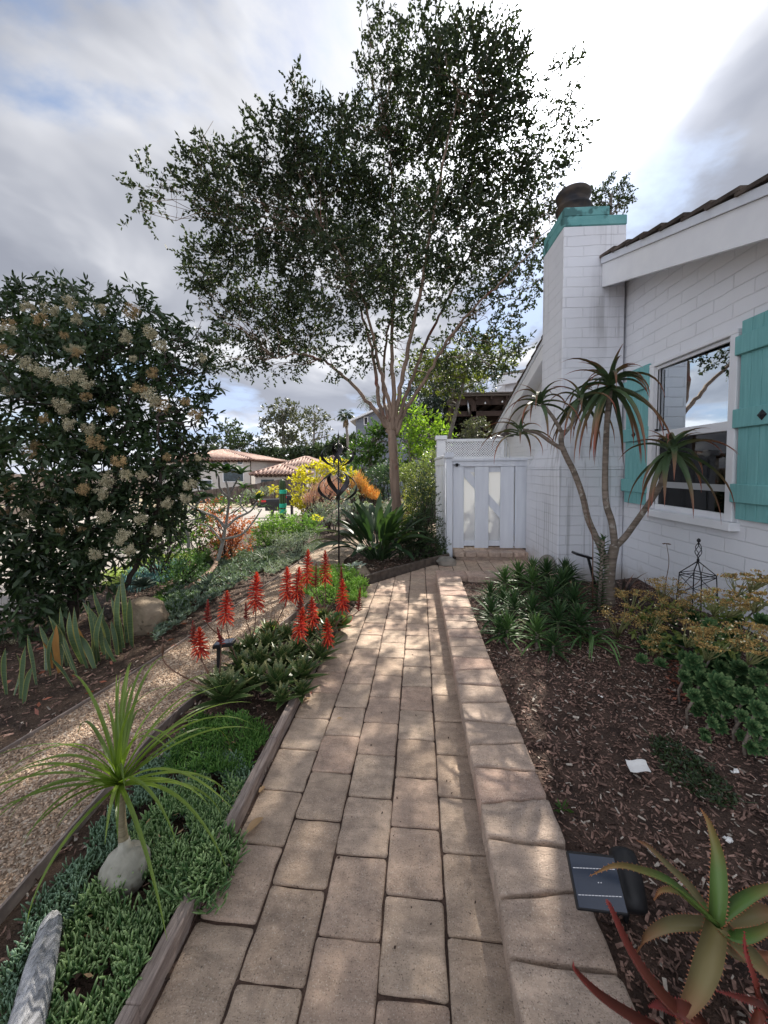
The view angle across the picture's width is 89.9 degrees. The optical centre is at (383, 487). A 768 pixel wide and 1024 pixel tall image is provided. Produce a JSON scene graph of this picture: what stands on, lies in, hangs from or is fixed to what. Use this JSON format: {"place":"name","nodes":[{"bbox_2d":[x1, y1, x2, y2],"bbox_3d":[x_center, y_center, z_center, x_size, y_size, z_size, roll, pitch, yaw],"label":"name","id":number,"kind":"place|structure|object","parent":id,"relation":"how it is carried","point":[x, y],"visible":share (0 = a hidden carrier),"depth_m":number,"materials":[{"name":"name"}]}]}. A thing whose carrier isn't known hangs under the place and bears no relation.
{"place":"outdoors","nodes":[
{"label":"outdoors","id":0,"kind":"place"},
{"bbox_2d":[0,507,344,618],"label":"street","id":1,"kind":"structure","parent":0,"point":[262,514],"depth_m":11.17,"materials":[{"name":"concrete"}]},
{"bbox_2d":[2,496,350,507],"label":"ground","id":2,"kind":"structure","parent":0,"point":[218,505],"depth_m":35.45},
{"bbox_2d":[189,476,305,502],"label":"board fence","id":3,"kind":"object","parent":2,"relation":"on","point":[237,490],"visible":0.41,"depth_m":40.59,"materials":[{"name":"wood"}]},
{"bbox_2d":[152,449,353,500],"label":"tile roof villa","id":4,"kind":"object","parent":2,"relation":"on","point":[264,468],"visible":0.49,"depth_m":49.66,"materials":[{"name":"paint"}]},
{"bbox_2d":[350,399,435,500],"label":"grey house","id":5,"kind":"structure","parent":2,"relation":"on","point":[360,422],"depth_m":37.87,"materials":[{"name":"grey"}]},
{"bbox_2d":[0,524,435,905],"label":"gravel path","id":6,"kind":"structure","parent":0,"point":[332,555],"depth_m":2.08,"materials":[{"name":"beige gravel"}]},
{"bbox_2d":[318,432,356,567],"bbox_3d":[-0.663,0.232,5.559,0.476,2.103,0.476,0,3,16],"label":"wind spinner","id":7,"kind":"object","parent":6,"relation":"on","point":[343,488],"visible":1,"depth_m":5.54,"materials":[{"name":"metal"}]},
{"bbox_2d":[0,473,525,1023],"bbox_3d":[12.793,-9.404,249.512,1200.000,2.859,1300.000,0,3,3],"label":"ground","id":8,"kind":"structure","parent":0,"point":[82,983],"depth_m":2.58,"materials":[{"name":"soil"}]},
{"bbox_2d":[1,636,73,703],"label":"snake plant","id":9,"kind":"object","parent":8,"relation":"on","point":[22,682],"visible":1,"depth_m":2.46,"materials":[{"name":"green plant"}]},
{"bbox_2d":[39,608,83,674],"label":"snake plant","id":10,"kind":"object","parent":8,"relation":"on","point":[56,648],"visible":0.9,"depth_m":2.86,"materials":[{"name":"green plant"}]},
{"bbox_2d":[0,738,186,1023],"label":"dark finger succulent","id":11,"kind":"object","parent":8,"relation":"on","point":[58,893],"visible":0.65,"depth_m":1.30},
{"bbox_2d":[73,572,133,668],"bbox_3d":[-2.207,1.040,3.048,0.361,0.606,0.514,-2,3,-31],"label":"snake plant","id":12,"kind":"object","parent":8,"relation":"on","point":[99,627],"visible":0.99,"depth_m":3.02,"materials":[{"name":"green plant"}]},
{"bbox_2d":[0,267,228,652],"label":"flowering shrub","id":13,"kind":"object","parent":8,"relation":"on","point":[70,393],"visible":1,"depth_m":3.61,"materials":[{"name":"green plant"}]},
{"bbox_2d":[0,656,257,937],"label":"ponytail palm","id":14,"kind":"object","parent":8,"relation":"on","point":[126,858],"visible":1,"depth_m":1.32,"materials":[{"name":"green plant"}]},
{"bbox_2d":[45,767,244,1023],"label":"finger succulent","id":15,"kind":"object","parent":8,"relation":"on","point":[132,945],"visible":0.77,"depth_m":1.19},
{"bbox_2d":[8,910,61,1023],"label":"driftwood log","id":16,"kind":"object","parent":15,"relation":"on","point":[31,1004],"visible":1,"depth_m":1.03,"materials":[{"name":"grey wood"}]},
{"bbox_2d":[122,596,169,635],"bbox_3d":[-2.188,1.198,3.536,0.397,0.381,0.346,0,3,3],"label":"boulder","id":17,"kind":"object","parent":8,"relation":"on","point":[148,612],"visible":0.59,"depth_m":3.41,"materials":[{"name":"beige stone"}]},
{"bbox_2d":[116,556,189,592],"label":"chalk sticks","id":18,"kind":"object","parent":8,"relation":"on","point":[130,587],"visible":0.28,"depth_m":5.02,"materials":[{"name":"plant"}]},
{"bbox_2d":[117,520,193,579],"bbox_3d":[-3.060,0.840,5.116,1.131,0.845,0.618,0,3,3],"label":"street bush","id":19,"kind":"object","parent":8,"relation":"on","point":[173,549],"visible":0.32,"depth_m":5.09,"materials":[{"name":"green plant"}]},
{"bbox_2d":[0,601,310,924],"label":"metal edging","id":20,"kind":"object","parent":8,"relation":"on","point":[17,895],"visible":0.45,"depth_m":1.53,"materials":[{"name":"brown metal"}]},
{"bbox_2d":[114,885,201,1023],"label":"edging board","id":21,"kind":"object","parent":8,"relation":"on","point":[140,1000],"visible":0.74,"depth_m":1.09,"materials":[{"name":"brown wood"}]},
{"bbox_2d":[0,536,351,753],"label":"metal edging","id":22,"kind":"object","parent":8,"relation":"on","point":[38,729],"visible":0.6,"depth_m":2.52,"materials":[{"name":"brown metal"}]},
{"bbox_2d":[156,544,212,587],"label":"round bush","id":23,"kind":"object","parent":8,"relation":"on","point":[185,574],"visible":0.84,"depth_m":4.75,"materials":[{"name":"green plant"}]},
{"bbox_2d":[123,492,262,546],"bbox_3d":[-3.898,0.769,7.259,3.379,1.427,0.771,0,3,3],"label":"street hedge","id":24,"kind":"object","parent":8,"relation":"on","point":[191,525],"visible":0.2,"depth_m":7.20,"materials":[{"name":"green plant"}]},
{"bbox_2d":[177,511,225,565],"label":"leafy bush","id":25,"kind":"object","parent":8,"relation":"on","point":[199,534],"visible":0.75,"depth_m":5.75,"materials":[{"name":"green plant"}]},
{"bbox_2d":[158,819,250,921],"bbox_3d":[-0.617,1.318,1.341,0.262,0.126,0.300,0,3,3],"label":"trailing succulent","id":26,"kind":"object","parent":8,"relation":"on","point":[209,858],"visible":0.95,"depth_m":1.32,"materials":[{"name":"green plant"}]},
{"bbox_2d":[162,745,253,853],"bbox_3d":[-0.790,1.331,1.682,0.386,0.076,0.536,0,3,3],"label":"blue finger succulent","id":27,"kind":"object","parent":8,"relation":"on","point":[242,773],"visible":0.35,"depth_m":1.77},
{"bbox_2d":[187,620,239,693],"bbox_3d":[-1.050,1.066,2.398,0.333,0.453,0.312,-1,3,-19],"label":"spiny aloe","id":28,"kind":"object","parent":8,"relation":"on","point":[200,643],"visible":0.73,"depth_m":2.41,"materials":[{"name":"red plant"}]},
{"bbox_2d":[150,546,278,639],"bbox_3d":[-2.260,1.158,5.029,1.162,0.105,3.762,0,3,3],"label":"blue sedum mat","id":29,"kind":"object","parent":8,"relation":"on","point":[229,564],"visible":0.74,"depth_m":4.70,"materials":[{"name":"green plant"}]},
{"bbox_2d":[161,643,267,709],"bbox_3d":[-1.001,1.116,2.280,0.587,0.354,0.387,-2,3,-25],"label":"spiny aloe","id":30,"kind":"object","parent":8,"relation":"on","point":[220,694],"visible":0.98,"depth_m":2.27,"materials":[{"name":"green plant"}]},
{"bbox_2d":[161,707,272,776],"bbox_3d":[-0.853,1.294,1.973,0.539,0.109,0.489,0,3,3],"label":"fine green sedum","id":31,"kind":"object","parent":8,"relation":"on","point":[215,763],"visible":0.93,"depth_m":1.95,"materials":[{"name":"green plant"}]},
{"bbox_2d":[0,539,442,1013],"bbox_3d":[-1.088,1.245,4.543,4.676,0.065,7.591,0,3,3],"label":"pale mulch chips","id":32,"kind":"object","parent":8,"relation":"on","point":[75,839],"visible":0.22,"depth_m":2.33,"materials":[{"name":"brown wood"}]},
{"bbox_2d":[300,549,343,619],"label":"spiny aloe","id":33,"kind":"object","parent":32,"relation":"on","point":[307,578],"visible":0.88,"depth_m":3.52,"materials":[{"name":"red plant"}]},
{"bbox_2d":[194,496,258,561],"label":"red shrub","id":34,"kind":"object","parent":8,"relation":"on","point":[234,542],"visible":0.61,"depth_m":6.04,"materials":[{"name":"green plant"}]},
{"bbox_2d":[185,461,270,561],"bbox_3d":[-2.154,0.322,5.148,1.336,1.356,0.422,0,3,3],"label":"frangipani","id":35,"kind":"object","parent":8,"relation":"on","point":[226,468],"visible":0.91,"depth_m":5.11,"materials":[{"name":"brown plant"}]},
{"bbox_2d":[196,417,267,452],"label":"conifer tree","id":36,"kind":"object","parent":8,"relation":"on","point":[237,443],"visible":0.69,"depth_m":72.65,"materials":[{"name":"green plant"}]},
{"bbox_2d":[216,591,257,673],"bbox_3d":[-0.982,0.989,2.620,0.325,0.567,0.319,-1,3,-2],"label":"spiny aloe","id":37,"kind":"object","parent":8,"relation":"on","point":[237,658],"visible":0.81,"depth_m":2.62,"materials":[{"name":"red plant"}]},
{"bbox_2d":[228,572,264,651],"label":"spiny aloe","id":38,"kind":"object","parent":8,"relation":"on","point":[250,639],"visible":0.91,"depth_m":2.94,"materials":[{"name":"red plant"}]},
{"bbox_2d":[232,660,268,691],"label":"spiny aloe","id":39,"kind":"object","parent":8,"relation":"on","point":[253,668],"visible":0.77,"depth_m":2.41,"materials":[{"name":"green plant"}]},
{"bbox_2d":[201,660,320,896],"bbox_3d":[-0.561,1.344,2.198,0.044,0.108,1.805,0,3,4],"label":"edging board","id":40,"kind":"object","parent":8,"relation":"on","point":[243,801],"visible":0.36,"depth_m":1.81,"materials":[{"name":"brown wood"}]},
{"bbox_2d":[244,506,296,546],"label":"leafy bush","id":41,"kind":"object","parent":8,"relation":"on","point":[266,540],"visible":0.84,"depth_m":7.29,"materials":[{"name":"green plant"}]},
{"bbox_2d":[251,566,295,651],"bbox_3d":[-0.870,0.930,2.945,0.379,0.644,0.369,-2,3,-30],"label":"spiny aloe","id":42,"kind":"object","parent":8,"relation":"on","point":[270,637],"visible":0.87,"depth_m":2.95,"materials":[{"name":"red plant"}]},
{"bbox_2d":[251,657,305,693],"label":"spiny aloe","id":43,"kind":"object","parent":8,"relation":"on","point":[278,673],"visible":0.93,"depth_m":2.42,"materials":[{"name":"green plant"}]},
{"bbox_2d":[263,639,303,668],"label":"spiny aloe","id":44,"kind":"object","parent":8,"relation":"on","point":[281,650],"visible":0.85,"depth_m":2.70,"materials":[{"name":"green plant"}]},
{"bbox_2d":[253,395,319,455],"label":"eucalyptus tree","id":45,"kind":"object","parent":8,"relation":"on","point":[281,416],"visible":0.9,"depth_m":74.86,"materials":[{"name":"green plant"}]},
{"bbox_2d":[261,541,322,573],"bbox_3d":[-1.500,1.101,6.399,0.492,0.080,2.339,0,3,11],"label":"silver mat","id":46,"kind":"object","parent":8,"relation":"on","point":[281,562],"visible":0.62,"depth_m":5.89,"materials":[{"name":"green plant"}]},
{"bbox_2d":[266,526,325,558],"bbox_3d":[-1.476,0.961,6.436,1.007,0.617,0.612,0,3,3],"label":"silver mound","id":47,"kind":"object","parent":8,"relation":"on","point":[295,539],"visible":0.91,"depth_m":6.41,"materials":[{"name":"green plant"}]},
{"bbox_2d":[276,510,326,542],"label":"leafy bush","id":48,"kind":"object","parent":8,"relation":"on","point":[310,525],"visible":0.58,"depth_m":7.69,"materials":[{"name":"green plant"}]},
{"bbox_2d":[289,566,323,640],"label":"spiny aloe","id":49,"kind":"object","parent":8,"relation":"on","point":[300,603],"visible":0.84,"depth_m":2.97,"materials":[{"name":"red plant"}]},
{"bbox_2d":[285,651,328,684],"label":"spiny aloe","id":50,"kind":"object","parent":8,"relation":"on","point":[303,664],"visible":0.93,"depth_m":2.51,"materials":[{"name":"green plant"}]},
{"bbox_2d":[291,607,339,661],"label":"spiny aloe","id":51,"kind":"object","parent":8,"relation":"on","point":[321,648],"visible":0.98,"depth_m":2.73,"materials":[{"name":"red plant"}]},
{"bbox_2d":[298,404,336,445],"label":"eucalyptus tree","id":52,"kind":"object","parent":8,"relation":"on","point":[309,415],"visible":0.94,"depth_m":73.09,"materials":[{"name":"green plant"}]},
{"bbox_2d":[286,457,357,522],"bbox_3d":[-1.924,0.087,12.116,2.313,2.140,1.121,0,3,3],"label":"golden shrub","id":53,"kind":"object","parent":8,"relation":"on","point":[304,478],"visible":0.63,"depth_m":12.00,"materials":[{"name":"yellow plant"}]},
{"bbox_2d":[301,475,349,523],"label":"pencil bush","id":54,"kind":"object","parent":8,"relation":"on","point":[313,498],"visible":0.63,"depth_m":10.07,"materials":[{"name":"orange plant"}]},
{"bbox_2d":[305,578,349,646],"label":"spiny aloe","id":55,"kind":"object","parent":8,"relation":"on","point":[342,605],"visible":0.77,"depth_m":3.00,"materials":[{"name":"red plant"}]},
{"bbox_2d":[303,495,351,532],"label":"twiggy shrub","id":56,"kind":"object","parent":8,"relation":"on","point":[328,519],"visible":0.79,"depth_m":9.11,"materials":[{"name":"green plant"}]},
{"bbox_2d":[294,563,370,605],"bbox_3d":[-0.593,1.092,4.539,0.935,0.196,1.520,0,3,3],"label":"bright sedum","id":57,"kind":"object","parent":8,"relation":"on","point":[351,587],"visible":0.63,"depth_m":4.31,"materials":[{"name":"green plant"}]},
{"bbox_2d":[112,0,600,534],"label":"spreading tree","id":58,"kind":"object","parent":8,"relation":"on","point":[452,94],"visible":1,"depth_m":7.16,"materials":[{"name":"green plant"}]},
{"bbox_2d":[346,469,379,525],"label":"pencil bush","id":59,"kind":"object","parent":8,"relation":"on","point":[365,489],"visible":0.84,"depth_m":9.50,"materials":[{"name":"orange plant"}]},
{"bbox_2d":[340,406,404,502],"bbox_3d":[-0.459,-0.970,15.026,2.744,4.243,1.707,0,3,3],"label":"broadleaf tree","id":60,"kind":"object","parent":8,"relation":"on","point":[369,445],"visible":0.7,"depth_m":14.79,"materials":[{"name":"green plant"}]},
{"bbox_2d":[308,493,442,560],"bbox_3d":[-0.140,0.639,6.211,2.069,1.034,1.880,-1,3,-19],"label":"bird of paradise","id":61,"kind":"object","parent":8,"relation":"on","point":[386,525],"visible":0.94,"depth_m":5.99,"materials":[{"name":"green plant"}]},
{"bbox_2d":[360,461,399,511],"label":"rounded shrub","id":62,"kind":"object","parent":8,"relation":"on","point":[383,470],"visible":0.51,"depth_m":12.47,"materials":[{"name":"green plant"}]},
{"bbox_2d":[364,554,448,584],"bbox_3d":[0.376,1.156,5.471,1.772,0.150,0.075,-3,4,-44],"label":"edging board","id":63,"kind":"object","parent":8,"relation":"on","point":[394,571],"visible":0.62,"depth_m":5.31,"materials":[{"name":"brown wood"}]},
{"bbox_2d":[388,447,435,512],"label":"garden shrub","id":64,"kind":"object","parent":8,"relation":"on","point":[423,467],"visible":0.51,"depth_m":9.88,"materials":[{"name":"green plant"}]},
{"bbox_2d":[395,470,450,559],"bbox_3d":[0.608,0.524,6.325,1.037,1.628,0.755,0,3,3],"label":"upright shrub","id":65,"kind":"object","parent":8,"relation":"on","point":[420,550],"visible":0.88,"depth_m":6.25,"materials":[{"name":"green plant"}]},
{"bbox_2d":[396,393,456,501],"bbox_3d":[1.277,-1.113,12.878,2.424,4.253,1.579,0,3,3],"label":"citrus tree","id":66,"kind":"object","parent":8,"relation":"on","point":[417,450],"visible":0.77,"depth_m":12.77,"materials":[{"name":"green plant"}]},
{"bbox_2d":[434,452,453,557],"bbox_3d":[1.092,0.294,7.137,0.155,1.800,1.980,0,3,3],"label":"side fence","id":67,"kind":"object","parent":8,"relation":"on","point":[444,472],"visible":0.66,"depth_m":6.22,"materials":[{"name":"paint"}]},
{"bbox_2d":[452,458,527,547],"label":"garden gate","id":68,"kind":"structure","parent":67,"relation":"attached to","point":[489,501],"depth_m":6.19,"materials":[{"name":"paint"}]},
{"bbox_2d":[400,341,504,492],"bbox_3d":[3.555,-3.184,19.392,6.673,7.869,3.846,-2,3,-30],"label":"dark pine","id":69,"kind":"object","parent":8,"relation":"on","point":[438,401],"visible":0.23,"depth_m":18.35,"materials":[{"name":"green plant"}]},
{"bbox_2d":[394,326,523,519],"bbox_3d":[2.172,-1.853,11.341,3.890,5.708,1.697,0,3,3],"label":"leafy tree","id":70,"kind":"object","parent":8,"relation":"on","point":[462,375],"visible":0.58,"depth_m":11.19,"materials":[{"name":"green plant"}]},
{"bbox_2d":[458,415,492,454],"bbox_3d":[2.485,-0.525,10.384,0.916,2.919,0.819,1,3,27],"label":"young tree","id":71,"kind":"object","parent":8,"relation":"on","point":[473,434],"visible":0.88,"depth_m":10.23,"materials":[{"name":"green plant"}]},
{"bbox_2d":[444,391,511,456],"bbox_3d":[5.684,-1.698,17.470,5.626,4.500,4.401,0,3,3],"label":"patio cover","id":72,"kind":"object","parent":8,"relation":"on","point":[489,405],"visible":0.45,"depth_m":15.60,"materials":[{"name":"brown wood"}]},
{"bbox_2d":[435,435,532,467],"bbox_3d":[2.106,0.072,8.136,2.030,2.330,0.240,0,3,3],"label":"lattice fence","id":73,"kind":"object","parent":8,"relation":"on","point":[441,443],"visible":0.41,"depth_m":8.07,"materials":[{"name":"white paint"}]},
{"bbox_2d":[435,570,635,1023],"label":"garden wall","id":74,"kind":"structure","parent":8,"relation":"on","point":[550,933],"depth_m":1.28,"materials":[{"name":"stone"}]},
{"bbox_2d":[590,170,638,214],"bbox_3d":[8.854,-5.822,15.384,1.888,12.902,1.828,-3,4,-45],"label":"tree","id":75,"kind":"object","parent":8,"relation":"on","point":[611,196],"visible":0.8,"depth_m":14.91,"materials":[{"name":"green plant"}]},
{"bbox_2d":[462,578,767,1023],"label":"mulch bed","id":76,"kind":"object","parent":8,"relation":"on","point":[711,1012],"visible":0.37,"depth_m":1.67,"materials":[{"name":"brown wood"}]},
{"bbox_2d":[463,592,521,632],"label":"spiky aloe","id":77,"kind":"object","parent":76,"relation":"on","point":[492,605],"visible":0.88,"depth_m":3.27,"materials":[{"name":"green plant"}]},
{"bbox_2d":[479,609,530,652],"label":"spiky aloe","id":78,"kind":"object","parent":76,"relation":"on","point":[506,626],"visible":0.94,"depth_m":2.96,"materials":[{"name":"green plant"}]},
{"bbox_2d":[485,587,540,626],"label":"spiky aloe","id":79,"kind":"object","parent":76,"relation":"on","point":[513,600],"visible":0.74,"depth_m":3.37,"materials":[{"name":"green plant"}]},
{"bbox_2d":[503,590,570,636],"bbox_3d":[1.272,1.074,3.271,0.523,0.397,0.569,0,3,3],"label":"spiky aloe","id":80,"kind":"object","parent":76,"relation":"on","point":[531,601],"visible":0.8,"depth_m":3.26,"materials":[{"name":"green plant"}]},
{"bbox_2d":[509,609,567,657],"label":"spiky aloe","id":81,"kind":"object","parent":76,"relation":"on","point":[536,625],"visible":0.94,"depth_m":2.88,"materials":[{"name":"green plant"}]},
{"bbox_2d":[524,574,580,612],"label":"spiky aloe","id":82,"kind":"object","parent":76,"relation":"on","point":[549,590],"visible":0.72,"depth_m":3.57,"materials":[{"name":"green plant"}]},
{"bbox_2d":[530,628,578,664],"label":"spiky aloe","id":83,"kind":"object","parent":76,"relation":"on","point":[552,646],"visible":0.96,"depth_m":2.74,"materials":[{"name":"green plant"}]},
{"bbox_2d":[525,595,586,646],"bbox_3d":[1.407,1.078,3.114,0.543,0.402,0.530,-3,4,-40],"label":"spiky aloe","id":84,"kind":"object","parent":76,"relation":"on","point":[558,611],"visible":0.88,"depth_m":3.07,"materials":[{"name":"green plant"}]},
{"bbox_2d":[547,581,607,621],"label":"spiky aloe","id":85,"kind":"object","parent":76,"relation":"on","point":[573,593],"visible":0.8,"depth_m":3.46,"materials":[{"name":"green plant"}]},
{"bbox_2d":[547,599,614,649],"bbox_3d":[1.548,1.089,3.053,0.538,0.375,0.494,-1,3,-3],"label":"spiky aloe","id":86,"kind":"object","parent":76,"relation":"on","point":[580,623],"visible":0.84,"depth_m":3.02,"materials":[{"name":"green plant"}]},
{"bbox_2d":[545,618,637,665],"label":"strap leaf plant","id":87,"kind":"object","parent":76,"relation":"on","point":[591,640],"visible":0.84,"depth_m":2.87,"materials":[{"name":"green plant"}]},
{"bbox_2d":[588,533,612,612],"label":"stacked aloe","id":88,"kind":"object","parent":76,"relation":"on","point":[602,550],"visible":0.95,"depth_m":3.54,"materials":[{"name":"green plant"}]},
{"bbox_2d":[566,846,647,923],"bbox_3d":[0.655,1.210,1.116,0.286,0.285,0.141,-2,3,-23],"label":"solar spotlight","id":89,"kind":"object","parent":76,"relation":"on","point":[622,891],"visible":0.92,"depth_m":1.09,"materials":[{"name":"black plastic"}]},
{"bbox_2d":[479,344,735,607],"bbox_3d":[1.837,-0.012,3.523,1.830,2.518,1.352,0,3,3],"label":"tree aloe","id":90,"kind":"object","parent":76,"relation":"on","point":[607,395],"visible":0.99,"depth_m":3.57,"materials":[{"name":"green plant"}]},
{"bbox_2d":[597,576,704,667],"bbox_3d":[2.074,1.000,2.960,0.879,0.500,0.548,-3,4,-40],"label":"aeonium","id":91,"kind":"object","parent":76,"relation":"on","point":[650,641],"visible":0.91,"depth_m":2.88,"materials":[{"name":"green plant"}]},
{"bbox_2d":[572,899,767,1023],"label":"corner aloe","id":92,"kind":"object","parent":76,"relation":"on","point":[668,1003],"visible":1,"depth_m":0.88,"materials":[{"name":"red plant"}]},
{"bbox_2d":[590,808,767,1023],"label":"corner aloe","id":93,"kind":"object","parent":76,"relation":"on","point":[723,921],"visible":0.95,"depth_m":1.00,"materials":[{"name":"green plant"}]},
{"bbox_2d":[619,590,767,663],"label":"aeonium foliage","id":94,"kind":"object","parent":76,"relation":"on","point":[633,633],"visible":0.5,"depth_m":2.76,"materials":[{"name":"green plant"}]},
{"bbox_2d":[675,538,718,623],"bbox_3d":[2.579,0.806,3.166,0.221,0.782,0.221,-1,3,-17],"label":"garden obelisk","id":95,"kind":"object","parent":76,"relation":"on","point":[698,562],"visible":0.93,"depth_m":3.15,"materials":[{"name":"black metal"}]},
{"bbox_2d":[644,730,755,809],"bbox_3d":[1.361,1.243,1.731,0.258,0.056,0.458,0,3,3],"label":"creeping plant","id":96,"kind":"object","parent":76,"relation":"on","point":[713,790],"visible":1,"depth_m":1.68,"materials":[{"name":"green plant"}]},
{"bbox_2d":[675,568,767,756],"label":"aeonium","id":97,"kind":"object","parent":76,"relation":"on","point":[724,683],"visible":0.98,"depth_m":2.08,"materials":[{"name":"green plant"}]},
{"bbox_2d":[490,173,767,640],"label":"house","id":98,"kind":"structure","parent":8,"relation":"on","point":[677,307],"depth_m":4.00,"materials":[{"name":"paint"}]},
{"bbox_2d":[641,328,741,531],"bbox_3d":[2.928,-0.487,3.681,0.185,1.640,1.180,0,3,3],"label":"window","id":99,"kind":"structure","parent":98,"relation":"in","point":[700,383],"depth_m":3.56,"materials":[{"name":"white paint"}]},
{"bbox_2d":[246,431,355,460],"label":"woodland","id":100,"kind":"object","parent":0,"point":[314,451],"visible":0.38,"depth_m":66.77,"materials":[{"name":"green plant"}]},
{"bbox_2d":[144,559,536,1023],"bbox_3d":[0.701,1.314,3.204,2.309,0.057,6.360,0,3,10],"label":"paver path","id":101,"kind":"structure","parent":0,"point":[347,966],"depth_m":1.40,"materials":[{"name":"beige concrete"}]},
{"bbox_2d":[453,547,527,560],"bbox_3d":[1.695,1.094,6.247,1.161,0.178,0.476,0,3,3],"label":"brick step","id":102,"kind":"object","parent":101,"relation":"on","point":[488,553],"visible":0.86,"depth_m":6.04,"materials":[{"name":"stone"}]},
{"bbox_2d":[0,0,767,473],"label":"sky","id":103,"kind":"structure","parent":0,"point":[677,90],"materials":[{"name":"white"}]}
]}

